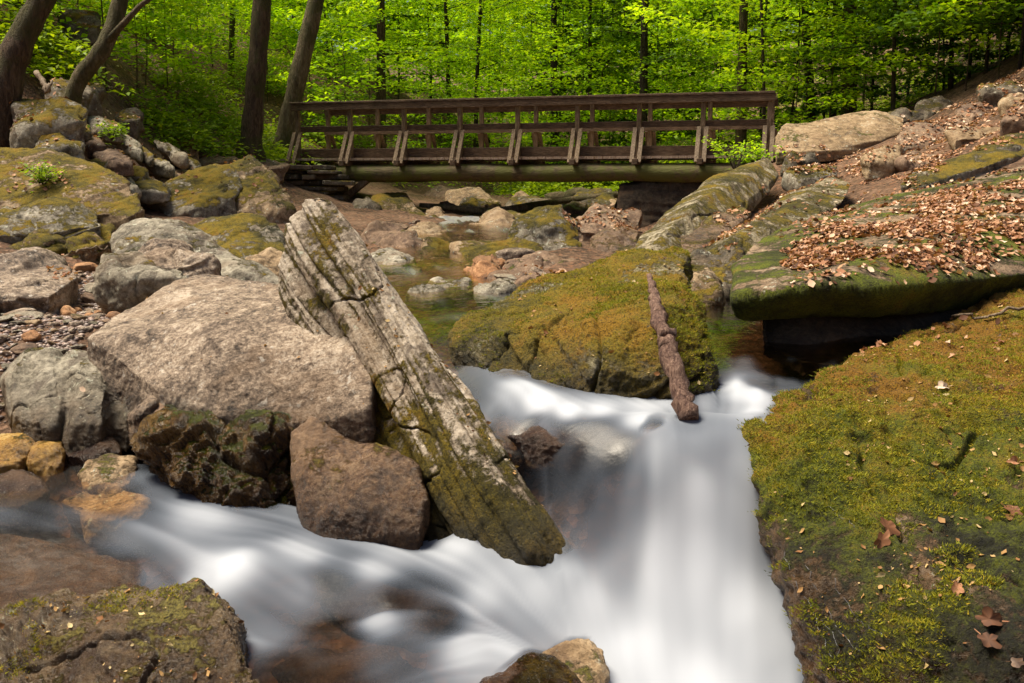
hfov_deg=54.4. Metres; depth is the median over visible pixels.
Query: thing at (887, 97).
hemlock tree
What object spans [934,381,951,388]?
fallen leaf
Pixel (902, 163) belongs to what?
bank rock
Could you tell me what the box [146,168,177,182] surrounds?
slate rock
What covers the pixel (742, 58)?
sapling
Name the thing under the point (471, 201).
stream bed stone
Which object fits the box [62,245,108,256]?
twig
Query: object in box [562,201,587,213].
stream bed stone
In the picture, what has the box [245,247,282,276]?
boulder
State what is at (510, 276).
flat stone
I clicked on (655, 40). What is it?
beech tree
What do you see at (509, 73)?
sapling
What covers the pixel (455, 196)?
boulder
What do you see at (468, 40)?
beech tree
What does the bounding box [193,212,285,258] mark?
boulder
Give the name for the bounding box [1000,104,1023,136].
bank stone
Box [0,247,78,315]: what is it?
flat rock
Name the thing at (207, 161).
hillside rock
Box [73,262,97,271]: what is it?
flat stone
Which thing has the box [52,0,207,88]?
sapling
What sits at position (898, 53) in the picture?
sapling
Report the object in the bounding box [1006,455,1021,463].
fallen leaf
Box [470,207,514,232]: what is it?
bank rock
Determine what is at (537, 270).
flat stone
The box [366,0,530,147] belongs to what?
tree
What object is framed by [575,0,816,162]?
beech tree
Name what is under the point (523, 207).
fallen log
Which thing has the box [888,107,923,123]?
bank rock
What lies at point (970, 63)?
hemlock tree
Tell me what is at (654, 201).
abutment stone
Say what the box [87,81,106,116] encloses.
hillside rock
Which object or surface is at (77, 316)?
flat stone
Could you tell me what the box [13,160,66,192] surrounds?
plant
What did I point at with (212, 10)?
sapling
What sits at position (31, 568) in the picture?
submerged rock
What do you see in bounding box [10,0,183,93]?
sapling
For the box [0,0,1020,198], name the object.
undergrowth
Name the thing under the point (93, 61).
tree
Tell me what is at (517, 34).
beech tree
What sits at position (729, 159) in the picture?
plant
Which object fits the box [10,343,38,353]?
flat stone
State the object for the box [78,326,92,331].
flat stone
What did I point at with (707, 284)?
boulder
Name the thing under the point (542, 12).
beech tree
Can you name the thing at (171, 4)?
sapling
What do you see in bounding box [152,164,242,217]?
boulder
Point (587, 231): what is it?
flat rock
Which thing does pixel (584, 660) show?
stream rock
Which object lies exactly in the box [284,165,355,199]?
stone pier
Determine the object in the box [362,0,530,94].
beech tree
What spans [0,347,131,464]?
grey rock
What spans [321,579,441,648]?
stream stone
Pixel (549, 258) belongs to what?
flat rock
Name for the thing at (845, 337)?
bank rock
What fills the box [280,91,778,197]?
footbridge
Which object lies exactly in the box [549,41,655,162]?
sapling
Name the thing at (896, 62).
sapling
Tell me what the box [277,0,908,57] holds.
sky
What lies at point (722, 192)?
tilted rock
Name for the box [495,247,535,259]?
flat stone
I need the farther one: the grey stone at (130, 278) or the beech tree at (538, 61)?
the beech tree at (538, 61)
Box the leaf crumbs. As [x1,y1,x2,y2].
[0,200,1023,682]
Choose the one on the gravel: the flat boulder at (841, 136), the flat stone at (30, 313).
the flat stone at (30, 313)
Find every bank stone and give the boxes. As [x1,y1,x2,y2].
[781,165,837,192]
[860,144,902,181]
[944,125,999,149]
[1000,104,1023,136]
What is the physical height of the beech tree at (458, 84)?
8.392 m
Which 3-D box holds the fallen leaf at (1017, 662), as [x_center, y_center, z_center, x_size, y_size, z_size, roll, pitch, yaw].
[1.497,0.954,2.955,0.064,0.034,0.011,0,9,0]
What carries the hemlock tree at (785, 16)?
on the ground
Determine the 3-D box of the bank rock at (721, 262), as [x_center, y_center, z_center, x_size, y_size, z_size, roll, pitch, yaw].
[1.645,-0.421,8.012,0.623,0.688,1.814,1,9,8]
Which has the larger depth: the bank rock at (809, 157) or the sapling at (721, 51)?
the sapling at (721, 51)
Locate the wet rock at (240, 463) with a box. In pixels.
[129,404,296,512]
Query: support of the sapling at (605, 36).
on the ground
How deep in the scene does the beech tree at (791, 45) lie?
42.18 m
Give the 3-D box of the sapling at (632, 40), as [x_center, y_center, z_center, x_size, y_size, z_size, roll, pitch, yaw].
[3.869,-7.204,31.244,3.742,5.073,3.562,-4,10,-21]
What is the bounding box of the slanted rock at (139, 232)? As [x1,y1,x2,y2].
[110,217,278,283]
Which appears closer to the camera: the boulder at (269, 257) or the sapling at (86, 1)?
the boulder at (269, 257)
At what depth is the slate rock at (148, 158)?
13.05 m
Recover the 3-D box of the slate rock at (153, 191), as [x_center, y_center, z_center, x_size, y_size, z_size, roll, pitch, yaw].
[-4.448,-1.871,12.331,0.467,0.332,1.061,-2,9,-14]
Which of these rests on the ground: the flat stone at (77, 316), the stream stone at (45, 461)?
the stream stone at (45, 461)
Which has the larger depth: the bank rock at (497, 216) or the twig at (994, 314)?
the bank rock at (497, 216)
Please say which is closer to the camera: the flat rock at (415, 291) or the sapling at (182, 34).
the flat rock at (415, 291)
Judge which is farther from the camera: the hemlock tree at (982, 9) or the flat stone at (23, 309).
the hemlock tree at (982, 9)
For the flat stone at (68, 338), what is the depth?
5.79 m
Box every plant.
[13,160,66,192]
[87,118,129,144]
[701,132,764,168]
[736,138,785,161]
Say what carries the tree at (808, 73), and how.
on the ground
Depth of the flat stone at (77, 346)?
5.72 m
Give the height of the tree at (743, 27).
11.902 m
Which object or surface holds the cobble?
on the ground
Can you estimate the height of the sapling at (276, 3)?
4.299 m
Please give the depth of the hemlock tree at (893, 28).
18.13 m
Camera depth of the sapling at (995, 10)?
18.30 m
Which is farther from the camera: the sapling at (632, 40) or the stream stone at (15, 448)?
the sapling at (632, 40)
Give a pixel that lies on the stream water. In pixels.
(665, 578)
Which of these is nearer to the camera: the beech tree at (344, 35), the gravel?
the gravel
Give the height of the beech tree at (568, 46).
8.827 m
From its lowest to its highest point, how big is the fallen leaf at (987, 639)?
0.036 m
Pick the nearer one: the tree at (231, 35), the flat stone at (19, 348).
the flat stone at (19, 348)
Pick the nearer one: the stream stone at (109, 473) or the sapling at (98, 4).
the stream stone at (109, 473)
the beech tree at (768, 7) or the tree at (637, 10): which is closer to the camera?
the tree at (637, 10)
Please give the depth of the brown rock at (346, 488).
4.24 m
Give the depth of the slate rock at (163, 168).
13.17 m
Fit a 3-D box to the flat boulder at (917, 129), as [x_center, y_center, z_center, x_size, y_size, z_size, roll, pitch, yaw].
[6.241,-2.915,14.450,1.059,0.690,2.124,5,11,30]
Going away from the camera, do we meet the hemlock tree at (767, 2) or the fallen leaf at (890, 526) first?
the fallen leaf at (890, 526)
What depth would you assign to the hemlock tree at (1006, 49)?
21.23 m
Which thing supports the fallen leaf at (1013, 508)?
on the boulder at (833, 543)
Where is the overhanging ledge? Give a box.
[730,165,1023,320]
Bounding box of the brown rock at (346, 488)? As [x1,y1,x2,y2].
[290,416,429,570]
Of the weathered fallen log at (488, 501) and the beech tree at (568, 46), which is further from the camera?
the beech tree at (568, 46)
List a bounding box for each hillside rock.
[45,79,93,116]
[57,9,101,48]
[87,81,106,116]
[114,107,144,139]
[140,176,157,208]
[170,134,199,160]
[199,155,238,165]
[260,159,290,183]
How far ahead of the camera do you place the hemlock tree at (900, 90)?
26.48 m
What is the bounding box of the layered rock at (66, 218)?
[0,196,100,243]
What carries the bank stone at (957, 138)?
on the ground
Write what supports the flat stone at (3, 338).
on the gravel
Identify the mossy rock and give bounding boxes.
[9,96,87,148]
[34,132,84,159]
[900,133,1023,192]
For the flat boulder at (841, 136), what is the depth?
15.78 m
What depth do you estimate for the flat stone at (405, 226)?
13.06 m
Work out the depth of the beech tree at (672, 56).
36.13 m
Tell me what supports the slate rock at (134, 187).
on the slate rock at (153, 191)
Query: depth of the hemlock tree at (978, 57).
21.13 m
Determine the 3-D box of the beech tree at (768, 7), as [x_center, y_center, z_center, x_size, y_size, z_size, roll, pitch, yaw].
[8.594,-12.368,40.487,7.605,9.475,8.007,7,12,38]
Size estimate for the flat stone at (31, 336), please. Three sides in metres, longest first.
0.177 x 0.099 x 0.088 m
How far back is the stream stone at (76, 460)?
4.79 m
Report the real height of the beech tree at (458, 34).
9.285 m
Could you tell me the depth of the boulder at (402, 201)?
18.58 m
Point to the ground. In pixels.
(314, 624)
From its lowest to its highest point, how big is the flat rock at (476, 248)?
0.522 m
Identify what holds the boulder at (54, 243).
on the ground
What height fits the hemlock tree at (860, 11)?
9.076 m
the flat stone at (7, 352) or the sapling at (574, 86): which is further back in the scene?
the sapling at (574, 86)
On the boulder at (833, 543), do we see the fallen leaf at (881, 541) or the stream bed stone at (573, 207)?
the fallen leaf at (881, 541)
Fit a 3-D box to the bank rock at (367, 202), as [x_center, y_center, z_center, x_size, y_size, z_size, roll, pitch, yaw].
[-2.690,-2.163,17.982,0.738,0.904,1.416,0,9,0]
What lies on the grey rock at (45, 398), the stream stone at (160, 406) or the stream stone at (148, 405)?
the stream stone at (148, 405)
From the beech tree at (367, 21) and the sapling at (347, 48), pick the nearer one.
the sapling at (347, 48)
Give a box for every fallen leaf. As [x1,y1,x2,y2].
[873,514,900,535]
[874,530,890,548]
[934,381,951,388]
[951,577,963,595]
[974,628,1001,648]
[975,606,1008,626]
[1001,503,1022,515]
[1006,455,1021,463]
[1006,657,1023,667]
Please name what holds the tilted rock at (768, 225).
on the ground
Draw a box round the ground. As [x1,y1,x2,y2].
[0,0,1023,682]
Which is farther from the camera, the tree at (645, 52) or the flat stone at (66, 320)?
the tree at (645, 52)
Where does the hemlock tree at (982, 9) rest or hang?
on the ground
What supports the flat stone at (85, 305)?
on the ground
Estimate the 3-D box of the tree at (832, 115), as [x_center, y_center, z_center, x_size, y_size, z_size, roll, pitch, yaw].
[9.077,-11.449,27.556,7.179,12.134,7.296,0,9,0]
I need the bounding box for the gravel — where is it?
[0,222,539,422]
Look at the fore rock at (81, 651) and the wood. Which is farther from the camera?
the wood
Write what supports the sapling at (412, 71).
on the ground
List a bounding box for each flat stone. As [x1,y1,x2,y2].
[0,315,13,322]
[0,335,7,342]
[1,363,8,368]
[2,350,12,355]
[3,311,43,316]
[7,308,36,313]
[8,321,24,323]
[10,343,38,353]
[21,330,41,341]
[24,319,42,325]
[47,322,60,325]
[59,305,76,314]
[61,334,74,341]
[62,319,71,322]
[69,321,84,326]
[69,345,86,347]
[71,313,87,319]
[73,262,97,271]
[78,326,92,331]
[80,292,94,302]
[81,304,93,306]
[84,283,93,292]
[88,321,97,324]
[89,313,105,317]
[106,311,119,318]
[175,170,187,173]
[391,222,408,229]
[494,274,516,279]
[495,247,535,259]
[531,267,546,274]
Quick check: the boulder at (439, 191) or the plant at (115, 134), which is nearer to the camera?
the plant at (115, 134)
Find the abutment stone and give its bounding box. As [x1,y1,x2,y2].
[614,181,702,227]
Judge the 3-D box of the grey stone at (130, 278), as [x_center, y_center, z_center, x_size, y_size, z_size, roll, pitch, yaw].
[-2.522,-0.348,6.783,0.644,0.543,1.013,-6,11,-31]
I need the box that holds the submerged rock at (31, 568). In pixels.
[0,534,146,608]
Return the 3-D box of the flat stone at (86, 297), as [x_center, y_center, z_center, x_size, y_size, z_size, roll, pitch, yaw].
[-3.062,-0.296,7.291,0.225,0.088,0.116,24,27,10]
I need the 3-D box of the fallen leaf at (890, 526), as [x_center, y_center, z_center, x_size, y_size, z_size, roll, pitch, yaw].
[1.323,0.645,3.510,0.093,0.074,0.047,-4,10,-21]
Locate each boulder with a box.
[0,147,144,229]
[9,230,67,255]
[64,223,115,264]
[87,274,376,442]
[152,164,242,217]
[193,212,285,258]
[223,155,296,223]
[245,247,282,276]
[370,192,425,214]
[407,221,452,241]
[424,185,455,196]
[445,187,501,205]
[447,246,719,436]
[508,204,581,250]
[589,226,639,252]
[690,265,726,306]
[741,287,1023,682]
[774,110,903,164]
[896,118,970,153]
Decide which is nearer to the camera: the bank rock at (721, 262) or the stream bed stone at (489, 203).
the bank rock at (721, 262)
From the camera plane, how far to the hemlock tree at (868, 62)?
34.74 m
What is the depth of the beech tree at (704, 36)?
54.12 m
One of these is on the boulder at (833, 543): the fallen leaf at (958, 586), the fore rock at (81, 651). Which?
the fallen leaf at (958, 586)
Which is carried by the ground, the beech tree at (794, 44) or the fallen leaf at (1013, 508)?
the beech tree at (794, 44)
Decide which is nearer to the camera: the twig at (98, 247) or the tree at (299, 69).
the twig at (98, 247)
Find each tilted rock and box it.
[633,158,778,250]
[679,207,750,254]
[703,177,849,253]
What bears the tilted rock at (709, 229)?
on the ground
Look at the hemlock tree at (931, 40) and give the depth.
36.92 m
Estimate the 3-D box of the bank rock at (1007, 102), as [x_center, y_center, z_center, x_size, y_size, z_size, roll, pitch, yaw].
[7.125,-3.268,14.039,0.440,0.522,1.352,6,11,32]
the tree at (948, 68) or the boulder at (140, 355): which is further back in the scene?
the tree at (948, 68)
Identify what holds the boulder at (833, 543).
on the ground
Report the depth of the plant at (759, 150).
15.08 m
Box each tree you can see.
[0,0,56,147]
[63,0,151,103]
[217,0,350,38]
[228,2,235,83]
[235,0,270,160]
[238,0,417,80]
[271,0,323,161]
[274,0,348,30]
[280,0,458,147]
[290,0,397,57]
[322,0,475,88]
[327,0,449,69]
[332,0,540,98]
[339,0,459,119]
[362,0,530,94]
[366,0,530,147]
[375,0,574,147]
[396,0,513,95]
[415,0,564,142]
[415,0,616,146]
[432,0,577,123]
[460,0,628,183]
[480,0,683,137]
[482,2,639,139]
[491,0,635,161]
[492,0,733,162]
[503,0,679,188]
[517,5,629,89]
[525,0,670,162]
[536,1,694,137]
[571,0,758,145]
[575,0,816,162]
[591,0,734,160]
[604,0,734,119]
[607,2,696,93]
[608,0,759,141]
[621,0,820,140]
[623,0,862,134]
[658,5,752,90]
[668,0,863,143]
[682,0,839,144]
[720,0,881,130]
[728,0,871,101]
[735,0,747,162]
[751,0,905,123]
[775,0,973,115]
[782,0,1020,110]
[789,0,934,112]
[801,1,815,122]
[829,1,863,116]
[840,0,857,114]
[854,0,1022,74]
[860,1,985,102]
[865,0,1012,99]
[868,0,1019,89]
[869,0,1023,70]
[871,0,1018,78]
[875,0,1021,59]
[880,9,1007,68]
[885,2,1023,27]
[948,38,953,90]
[971,0,1019,61]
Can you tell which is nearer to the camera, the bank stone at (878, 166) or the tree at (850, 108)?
the bank stone at (878, 166)
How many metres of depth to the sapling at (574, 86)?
25.97 m
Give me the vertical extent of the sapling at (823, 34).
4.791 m
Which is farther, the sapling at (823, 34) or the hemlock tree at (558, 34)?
the hemlock tree at (558, 34)
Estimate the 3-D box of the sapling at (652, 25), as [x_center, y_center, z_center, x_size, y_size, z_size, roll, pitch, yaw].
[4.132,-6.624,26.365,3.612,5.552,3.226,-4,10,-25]
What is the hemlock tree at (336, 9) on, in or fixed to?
on the ground
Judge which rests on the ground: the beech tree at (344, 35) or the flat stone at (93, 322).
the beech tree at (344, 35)
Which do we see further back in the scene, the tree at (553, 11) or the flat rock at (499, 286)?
the tree at (553, 11)
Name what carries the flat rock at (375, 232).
on the ground
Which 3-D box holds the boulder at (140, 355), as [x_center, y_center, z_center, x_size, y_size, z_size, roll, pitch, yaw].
[-1.617,0.128,5.410,1.280,0.870,2.580,-5,11,-30]
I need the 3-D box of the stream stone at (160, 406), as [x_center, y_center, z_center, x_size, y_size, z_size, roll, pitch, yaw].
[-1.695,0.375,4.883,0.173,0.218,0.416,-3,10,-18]
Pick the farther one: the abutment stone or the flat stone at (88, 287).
the abutment stone
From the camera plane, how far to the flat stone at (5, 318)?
5.89 m
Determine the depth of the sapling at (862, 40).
21.20 m
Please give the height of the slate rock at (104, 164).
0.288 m
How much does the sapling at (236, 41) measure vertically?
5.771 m
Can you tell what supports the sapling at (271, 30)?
on the ground
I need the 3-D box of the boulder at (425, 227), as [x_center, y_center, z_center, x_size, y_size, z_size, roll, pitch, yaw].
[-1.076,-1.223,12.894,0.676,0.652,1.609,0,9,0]
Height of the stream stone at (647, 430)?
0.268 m
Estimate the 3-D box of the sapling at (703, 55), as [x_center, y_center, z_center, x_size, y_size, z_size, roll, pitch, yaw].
[5.282,-6.450,28.354,3.180,4.311,3.027,-4,10,-26]
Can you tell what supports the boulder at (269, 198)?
on the ground
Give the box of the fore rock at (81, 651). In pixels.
[0,577,260,682]
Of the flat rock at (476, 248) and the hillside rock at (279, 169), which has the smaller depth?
the flat rock at (476, 248)
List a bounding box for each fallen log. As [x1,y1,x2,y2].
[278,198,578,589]
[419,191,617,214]
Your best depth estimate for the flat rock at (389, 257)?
9.42 m
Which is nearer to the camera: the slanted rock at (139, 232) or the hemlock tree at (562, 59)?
the slanted rock at (139, 232)
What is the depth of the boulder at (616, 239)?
10.66 m
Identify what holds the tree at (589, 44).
on the ground
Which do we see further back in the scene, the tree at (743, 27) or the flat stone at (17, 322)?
the tree at (743, 27)
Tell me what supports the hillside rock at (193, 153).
on the ground
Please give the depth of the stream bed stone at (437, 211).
18.08 m
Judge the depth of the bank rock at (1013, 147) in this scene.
11.07 m
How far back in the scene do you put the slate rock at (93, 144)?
11.96 m
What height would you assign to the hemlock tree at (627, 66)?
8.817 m
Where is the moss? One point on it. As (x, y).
(826, 470)
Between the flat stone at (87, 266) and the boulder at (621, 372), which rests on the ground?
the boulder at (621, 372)
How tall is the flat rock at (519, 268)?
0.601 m
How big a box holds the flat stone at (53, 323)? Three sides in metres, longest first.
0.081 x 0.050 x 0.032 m
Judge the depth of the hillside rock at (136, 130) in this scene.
14.68 m
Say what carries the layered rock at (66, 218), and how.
on the boulder at (54, 243)
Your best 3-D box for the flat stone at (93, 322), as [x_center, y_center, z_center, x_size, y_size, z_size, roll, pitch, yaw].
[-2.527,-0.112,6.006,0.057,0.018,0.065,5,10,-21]
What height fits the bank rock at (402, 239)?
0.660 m
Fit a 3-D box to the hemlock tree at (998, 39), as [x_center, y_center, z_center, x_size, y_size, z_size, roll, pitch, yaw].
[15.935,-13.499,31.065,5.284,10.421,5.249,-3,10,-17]
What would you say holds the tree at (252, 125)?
on the ground
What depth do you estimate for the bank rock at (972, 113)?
14.83 m
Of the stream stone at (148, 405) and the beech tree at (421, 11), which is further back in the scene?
the beech tree at (421, 11)
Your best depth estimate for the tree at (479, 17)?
29.89 m
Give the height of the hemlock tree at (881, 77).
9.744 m
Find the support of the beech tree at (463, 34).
on the ground
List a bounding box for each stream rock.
[479,652,581,682]
[542,638,609,682]
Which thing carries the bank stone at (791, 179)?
on the ground
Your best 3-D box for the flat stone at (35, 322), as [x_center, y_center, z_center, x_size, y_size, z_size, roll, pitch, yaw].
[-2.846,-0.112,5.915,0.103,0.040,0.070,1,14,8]
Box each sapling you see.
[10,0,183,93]
[50,0,110,15]
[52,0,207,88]
[65,0,162,44]
[93,0,237,69]
[100,0,236,86]
[102,0,243,95]
[126,0,249,73]
[129,0,252,45]
[148,0,286,78]
[191,0,273,35]
[206,2,317,101]
[235,0,334,66]
[242,0,359,117]
[266,0,395,141]
[272,0,421,146]
[307,0,431,125]
[366,0,474,141]
[386,22,493,147]
[440,1,531,140]
[446,23,565,163]
[476,28,584,185]
[497,28,585,146]
[521,26,630,183]
[539,10,665,162]
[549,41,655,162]
[581,28,699,162]
[603,0,732,162]
[651,0,793,145]
[656,37,749,160]
[699,0,829,144]
[713,0,874,123]
[752,0,908,122]
[800,0,949,110]
[830,0,984,90]
[848,0,1020,95]
[884,0,1022,90]
[938,0,1023,77]
[962,0,1022,28]
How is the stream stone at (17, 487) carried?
on the ground
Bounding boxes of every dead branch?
[33,70,52,93]
[647,273,698,419]
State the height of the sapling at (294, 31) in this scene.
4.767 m
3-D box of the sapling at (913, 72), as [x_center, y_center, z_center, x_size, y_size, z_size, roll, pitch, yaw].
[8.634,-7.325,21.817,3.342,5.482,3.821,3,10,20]
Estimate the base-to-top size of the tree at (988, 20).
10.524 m
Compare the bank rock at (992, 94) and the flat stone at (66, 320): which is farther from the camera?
the bank rock at (992, 94)
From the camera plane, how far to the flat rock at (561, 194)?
22.62 m
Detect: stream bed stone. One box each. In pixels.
[425,206,446,217]
[439,201,460,213]
[459,196,485,207]
[481,199,501,207]
[513,190,528,196]
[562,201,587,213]
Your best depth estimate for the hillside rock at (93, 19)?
16.36 m
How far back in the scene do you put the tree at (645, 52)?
26.00 m
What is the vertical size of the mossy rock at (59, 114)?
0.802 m
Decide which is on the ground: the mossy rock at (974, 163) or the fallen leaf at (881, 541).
the mossy rock at (974, 163)
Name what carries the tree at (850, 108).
on the ground
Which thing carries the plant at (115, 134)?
on the slate rock at (120, 163)
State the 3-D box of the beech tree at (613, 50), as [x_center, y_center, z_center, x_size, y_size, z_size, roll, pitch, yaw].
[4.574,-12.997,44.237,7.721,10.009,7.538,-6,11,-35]
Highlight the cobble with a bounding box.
[463,254,505,284]
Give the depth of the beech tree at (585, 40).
31.77 m
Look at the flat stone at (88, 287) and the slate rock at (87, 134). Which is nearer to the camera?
the flat stone at (88, 287)
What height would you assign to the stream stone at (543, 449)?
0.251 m
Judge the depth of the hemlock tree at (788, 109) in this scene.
25.92 m
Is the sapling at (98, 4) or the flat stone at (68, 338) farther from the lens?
the sapling at (98, 4)
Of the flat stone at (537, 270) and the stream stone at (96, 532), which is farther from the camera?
the flat stone at (537, 270)
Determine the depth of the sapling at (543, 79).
32.88 m
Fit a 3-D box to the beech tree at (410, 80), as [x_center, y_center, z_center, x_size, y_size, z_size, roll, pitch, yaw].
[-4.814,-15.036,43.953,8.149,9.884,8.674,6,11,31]
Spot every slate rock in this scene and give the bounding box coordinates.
[84,124,91,140]
[84,135,106,158]
[86,158,107,167]
[87,116,123,144]
[92,148,133,176]
[115,135,142,161]
[125,176,141,197]
[129,165,149,180]
[134,178,170,204]
[136,146,153,166]
[144,158,174,178]
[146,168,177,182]
[154,140,189,168]
[175,156,201,169]
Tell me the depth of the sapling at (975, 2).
17.76 m
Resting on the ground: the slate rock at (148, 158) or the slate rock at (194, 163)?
the slate rock at (194, 163)
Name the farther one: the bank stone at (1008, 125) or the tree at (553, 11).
the tree at (553, 11)
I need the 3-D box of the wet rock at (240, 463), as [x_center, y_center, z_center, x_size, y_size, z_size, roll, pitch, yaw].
[-1.404,0.696,4.721,0.719,0.841,1.024,-8,12,-40]
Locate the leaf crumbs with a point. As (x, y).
(880, 574)
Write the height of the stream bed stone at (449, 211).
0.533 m
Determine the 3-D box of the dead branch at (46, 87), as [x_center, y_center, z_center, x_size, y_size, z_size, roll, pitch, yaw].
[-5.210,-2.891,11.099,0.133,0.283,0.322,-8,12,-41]
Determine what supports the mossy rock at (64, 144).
on the boulder at (106, 195)
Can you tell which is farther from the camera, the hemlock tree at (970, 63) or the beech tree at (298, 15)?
the beech tree at (298, 15)
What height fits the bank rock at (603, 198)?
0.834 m
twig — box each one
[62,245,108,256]
[951,306,1023,319]
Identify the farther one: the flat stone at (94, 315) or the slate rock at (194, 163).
the slate rock at (194, 163)
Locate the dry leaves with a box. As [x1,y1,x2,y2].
[5,9,1023,391]
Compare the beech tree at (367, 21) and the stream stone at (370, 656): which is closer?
the stream stone at (370, 656)
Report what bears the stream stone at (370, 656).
on the ground
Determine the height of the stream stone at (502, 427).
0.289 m
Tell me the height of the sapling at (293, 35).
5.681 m
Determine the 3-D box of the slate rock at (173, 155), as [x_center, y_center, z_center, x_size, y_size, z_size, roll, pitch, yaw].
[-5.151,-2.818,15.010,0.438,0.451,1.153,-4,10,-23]
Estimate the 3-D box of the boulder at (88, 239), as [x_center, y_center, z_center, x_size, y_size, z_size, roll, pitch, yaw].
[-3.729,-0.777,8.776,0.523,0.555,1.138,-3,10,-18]
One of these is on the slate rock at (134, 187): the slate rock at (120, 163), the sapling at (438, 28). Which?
the slate rock at (120, 163)
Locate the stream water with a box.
[21,216,841,682]
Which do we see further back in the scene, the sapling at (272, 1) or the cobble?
the sapling at (272, 1)
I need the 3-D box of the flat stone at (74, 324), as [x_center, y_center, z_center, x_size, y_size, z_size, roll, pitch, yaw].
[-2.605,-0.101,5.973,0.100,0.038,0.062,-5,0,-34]
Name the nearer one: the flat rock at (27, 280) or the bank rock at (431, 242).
the flat rock at (27, 280)
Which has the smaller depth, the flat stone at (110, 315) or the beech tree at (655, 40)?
the flat stone at (110, 315)
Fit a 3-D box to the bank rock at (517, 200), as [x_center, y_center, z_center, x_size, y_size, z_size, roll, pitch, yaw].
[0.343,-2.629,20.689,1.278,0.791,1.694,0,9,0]
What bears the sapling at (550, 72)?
on the ground
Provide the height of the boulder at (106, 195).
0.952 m
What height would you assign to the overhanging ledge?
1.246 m
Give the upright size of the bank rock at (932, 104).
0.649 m
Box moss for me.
[0,246,1023,682]
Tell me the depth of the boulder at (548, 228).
10.64 m
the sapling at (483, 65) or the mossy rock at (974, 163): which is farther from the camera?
the sapling at (483, 65)
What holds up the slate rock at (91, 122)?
on the slate rock at (135, 153)
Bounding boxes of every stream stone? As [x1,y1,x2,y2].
[0,433,35,473]
[0,469,49,529]
[26,441,66,490]
[62,436,121,473]
[63,491,147,547]
[77,453,139,493]
[127,395,158,439]
[153,403,164,412]
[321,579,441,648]
[322,646,400,665]
[489,415,538,482]
[506,423,637,476]
[637,423,662,437]
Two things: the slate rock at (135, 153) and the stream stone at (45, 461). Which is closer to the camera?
the stream stone at (45, 461)
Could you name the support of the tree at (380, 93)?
on the ground
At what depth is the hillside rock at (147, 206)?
12.35 m
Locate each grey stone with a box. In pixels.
[92,247,186,314]
[138,238,221,277]
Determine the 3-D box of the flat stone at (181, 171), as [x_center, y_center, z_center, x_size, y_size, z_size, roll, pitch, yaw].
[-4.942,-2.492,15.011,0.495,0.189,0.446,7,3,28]
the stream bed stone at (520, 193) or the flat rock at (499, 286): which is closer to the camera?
the flat rock at (499, 286)
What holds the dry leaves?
on the ground
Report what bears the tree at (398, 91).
on the ground
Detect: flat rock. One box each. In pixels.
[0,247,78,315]
[361,220,404,245]
[371,247,421,274]
[404,277,473,306]
[449,237,543,261]
[473,278,517,296]
[486,254,548,286]
[502,250,576,269]
[508,206,541,218]
[544,187,588,198]
[577,203,642,241]
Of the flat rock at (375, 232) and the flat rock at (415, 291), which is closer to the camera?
the flat rock at (415, 291)
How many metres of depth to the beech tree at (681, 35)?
46.28 m
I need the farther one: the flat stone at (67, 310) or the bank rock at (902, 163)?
the bank rock at (902, 163)
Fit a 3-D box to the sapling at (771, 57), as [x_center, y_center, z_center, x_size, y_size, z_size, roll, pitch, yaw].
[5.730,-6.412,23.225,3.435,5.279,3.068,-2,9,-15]
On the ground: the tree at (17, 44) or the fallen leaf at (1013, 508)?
the tree at (17, 44)
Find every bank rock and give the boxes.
[352,196,381,209]
[378,229,422,251]
[420,237,450,256]
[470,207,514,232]
[505,196,550,205]
[574,187,615,207]
[690,246,745,305]
[762,309,966,376]
[780,151,818,176]
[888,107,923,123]
[894,150,936,171]
[914,95,952,119]
[955,102,993,120]
[976,80,1023,107]
[996,144,1021,151]
[998,92,1023,119]
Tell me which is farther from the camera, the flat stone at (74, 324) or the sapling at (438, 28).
the sapling at (438, 28)
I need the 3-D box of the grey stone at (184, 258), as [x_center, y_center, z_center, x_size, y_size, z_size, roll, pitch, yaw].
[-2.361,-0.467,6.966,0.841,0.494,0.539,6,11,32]
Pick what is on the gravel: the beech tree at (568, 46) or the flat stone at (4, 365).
the flat stone at (4, 365)
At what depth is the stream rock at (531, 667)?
3.32 m
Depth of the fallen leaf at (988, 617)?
3.08 m
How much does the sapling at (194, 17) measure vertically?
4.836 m
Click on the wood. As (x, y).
(436, 24)
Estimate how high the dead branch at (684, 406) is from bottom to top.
0.582 m
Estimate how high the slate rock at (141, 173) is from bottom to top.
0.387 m
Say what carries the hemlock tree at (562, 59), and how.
on the ground
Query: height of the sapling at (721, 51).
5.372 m
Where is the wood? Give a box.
[219,0,970,112]
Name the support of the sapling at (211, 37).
on the ground
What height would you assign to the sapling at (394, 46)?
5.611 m

